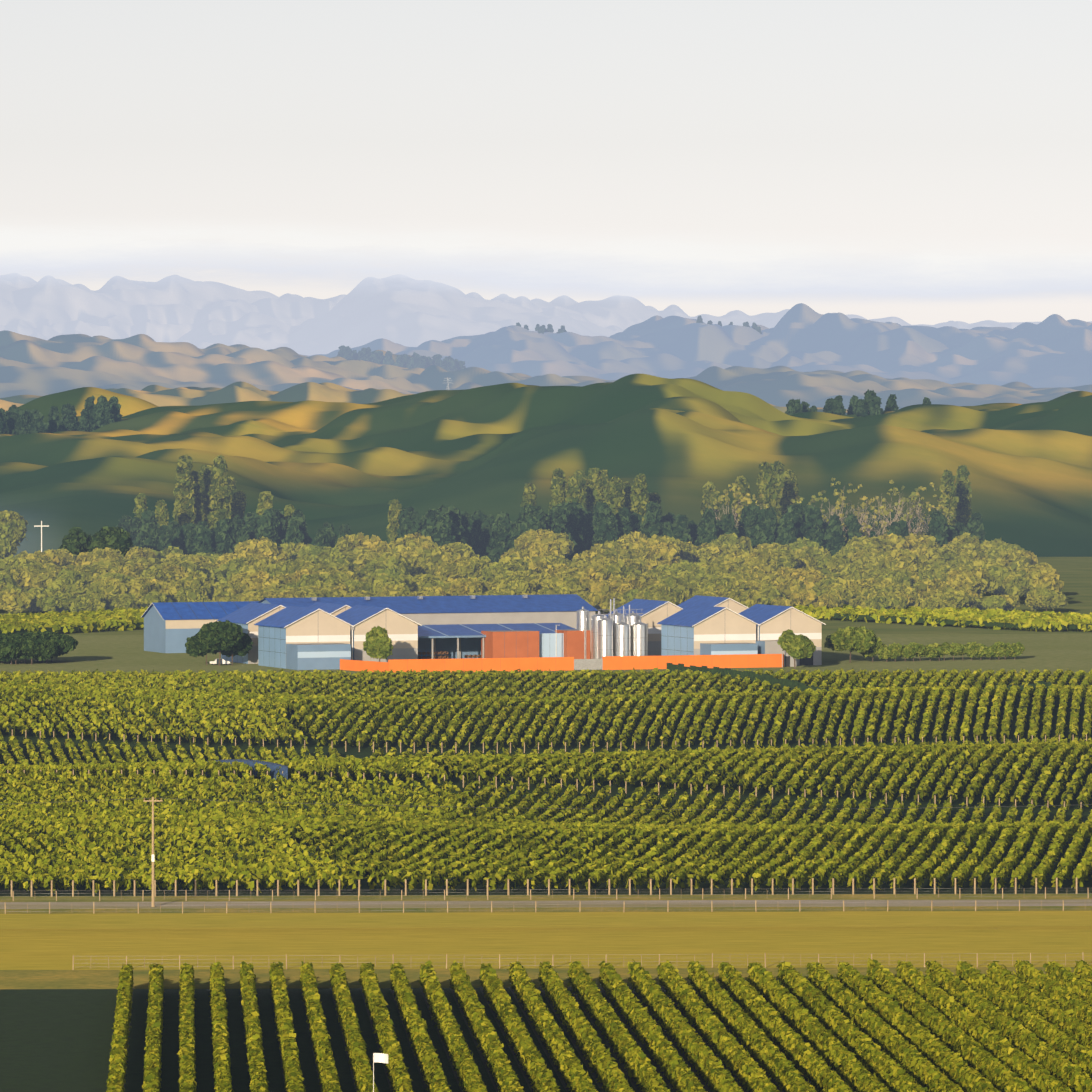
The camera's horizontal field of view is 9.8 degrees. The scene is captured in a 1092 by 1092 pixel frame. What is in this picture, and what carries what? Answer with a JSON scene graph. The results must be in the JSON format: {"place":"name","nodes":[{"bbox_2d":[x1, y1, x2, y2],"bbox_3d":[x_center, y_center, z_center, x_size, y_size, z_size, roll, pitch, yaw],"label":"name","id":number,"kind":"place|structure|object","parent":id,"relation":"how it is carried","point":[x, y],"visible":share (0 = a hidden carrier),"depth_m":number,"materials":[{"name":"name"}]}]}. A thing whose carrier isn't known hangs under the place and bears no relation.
{"place":"outdoors","nodes":[
{"label":"outdoors","id":0,"kind":"place"},
{"bbox_2d":[0,381,898,414],"bbox_3d":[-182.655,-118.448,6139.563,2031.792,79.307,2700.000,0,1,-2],"label":"hills","id":1,"kind":"structure","parent":0,"point":[161,396],"depth_m":5834.85,"materials":[{"name":"beige plant"}]},
{"bbox_2d":[0,557,1091,1091],"bbox_3d":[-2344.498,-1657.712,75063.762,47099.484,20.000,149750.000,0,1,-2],"label":"ground","id":2,"kind":"structure","parent":0,"point":[58,985],"depth_m":706.73,"materials":[{"name":"green plant"}]},
{"bbox_2d":[209,658,229,664],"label":"parked car","id":3,"kind":"object","parent":2,"relation":"on","point":[216,661],"visible":1,"depth_m":1396.71,"materials":[{"name":"white paint"}]},
{"bbox_2d":[373,1053,387,1091],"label":"flag pole","id":4,"kind":"object","parent":2,"relation":"on","point":[380,1057],"visible":1,"depth_m":421.53,"materials":[{"name":"white paint"}]},
{"bbox_2d":[141,594,825,672],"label":"winery buildings","id":5,"kind":"structure","parent":2,"relation":"on","point":[485,633],"depth_m":1401.12,"materials":[{"name":"beige metal"}]},
{"bbox_2d":[0,454,985,562],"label":"tall trees","id":6,"kind":"object","parent":2,"relation":"on","point":[209,516],"depth_m":2113.07,"materials":[{"name":"green plant"}]},
{"bbox_2d":[0,620,1024,668],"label":"trees and bushes","id":7,"kind":"object","parent":2,"relation":"on","point":[227,638],"depth_m":1398.94,"materials":[{"name":"green plant"}]},
{"bbox_2d":[0,529,1068,612],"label":"tree belt","id":8,"kind":"object","parent":2,"relation":"on","point":[892,570],"depth_m":1829.34,"materials":[{"name":"green plant"}]},
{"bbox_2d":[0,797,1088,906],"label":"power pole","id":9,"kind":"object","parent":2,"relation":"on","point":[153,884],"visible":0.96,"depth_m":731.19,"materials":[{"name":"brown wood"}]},
{"bbox_2d":[0,668,1091,892],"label":"vine rows","id":10,"kind":"object","parent":2,"relation":"on","point":[430,843],"visible":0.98,"depth_m":940.82,"materials":[{"name":"green plant"}]},
{"bbox_2d":[0,603,1091,634],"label":"vine rows","id":11,"kind":"object","parent":2,"relation":"on","point":[115,619],"visible":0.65,"depth_m":1634.17,"materials":[{"name":"green plant"}]},
{"bbox_2d":[7,729,1086,896],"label":"vineyard posts","id":12,"kind":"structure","parent":2,"relation":"on","point":[93,894],"depth_m":748.53,"materials":[{"name":"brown wood"}]},
{"bbox_2d":[4,887,1091,969],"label":"wire fences","id":13,"kind":"object","parent":2,"relation":"on","point":[535,904],"visible":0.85,"depth_m":721.75,"materials":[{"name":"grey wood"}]},
{"bbox_2d":[124,986,982,1091],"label":"vine strips","id":14,"kind":"object","parent":2,"relation":"on","point":[706,1087],"visible":0.02,"depth_m":475.00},
{"bbox_2d":[106,958,1091,1091],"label":"vine rows","id":15,"kind":"object","parent":2,"relation":"on","point":[1028,1028],"visible":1,"depth_m":469.61,"materials":[{"name":"green plant"}]},
{"bbox_2d":[176,663,1051,779],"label":"net and hedge","id":16,"kind":"object","parent":2,"relation":"on","point":[771,679],"visible":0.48,"depth_m":1283.03,"materials":[{"name":"plant"}]},
{"bbox_2d":[523,986,994,1091],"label":"vine posts","id":17,"kind":"object","parent":2,"relation":"on","point":[779,1046],"visible":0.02,"depth_m":472.36,"materials":[{"name":"brown wood"}]},
{"bbox_2d":[0,374,1091,556],"bbox_3d":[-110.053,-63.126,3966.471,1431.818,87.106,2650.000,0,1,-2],"label":"hills","id":18,"kind":"structure","parent":0,"point":[679,443],"depth_m":3202.78,"materials":[{"name":"green plant"}]},
{"bbox_2d":[0,225,1091,299],"bbox_3d":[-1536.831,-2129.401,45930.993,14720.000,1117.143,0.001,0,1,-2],"label":"cloud","id":19,"kind":"structure","parent":0,"point":[673,268],"depth_m":45987.47,"materials":[{"name":"white"}]},
{"bbox_2d":[0,275,1091,355],"bbox_3d":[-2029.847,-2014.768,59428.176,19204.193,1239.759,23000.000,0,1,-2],"label":"mountain range","id":20,"kind":"structure","parent":0,"point":[197,314],"depth_m":56481.27,"materials":[{"name":"stone"}]},
{"bbox_2d":[0,330,1091,409],"bbox_3d":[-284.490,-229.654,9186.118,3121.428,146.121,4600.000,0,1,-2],"label":"hills","id":21,"kind":"structure","parent":0,"point":[30,365],"depth_m":8352.81,"materials":[{"name":"beige plant"}]},
{"bbox_2d":[0,0,1091,324],"label":"sky","id":22,"kind":"structure","parent":0,"point":[896,126],"materials":[{"name":"white"}]},
{"bbox_2d":[299,303,1091,387],"bbox_3d":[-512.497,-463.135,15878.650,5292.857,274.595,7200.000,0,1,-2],"label":"distant hills","id":23,"kind":"structure","parent":0,"point":[1053,351],"depth_m":14931.41,"materials":[{"name":"blue stone"}]},
{"bbox_3d":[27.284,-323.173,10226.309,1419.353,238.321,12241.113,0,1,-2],"label":"ridge pine trunks","id":24,"kind":"object","parent":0,"visible":0},
{"bbox_2d":[0,315,930,434],"bbox_3d":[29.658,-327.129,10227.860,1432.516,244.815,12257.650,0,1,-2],"label":"ridge pines","id":25,"kind":"object","parent":24,"relation":"attached to","point":[15,420],"visible":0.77,"depth_m":4200.47,"materials":[{"name":"green plant"}]}
]}

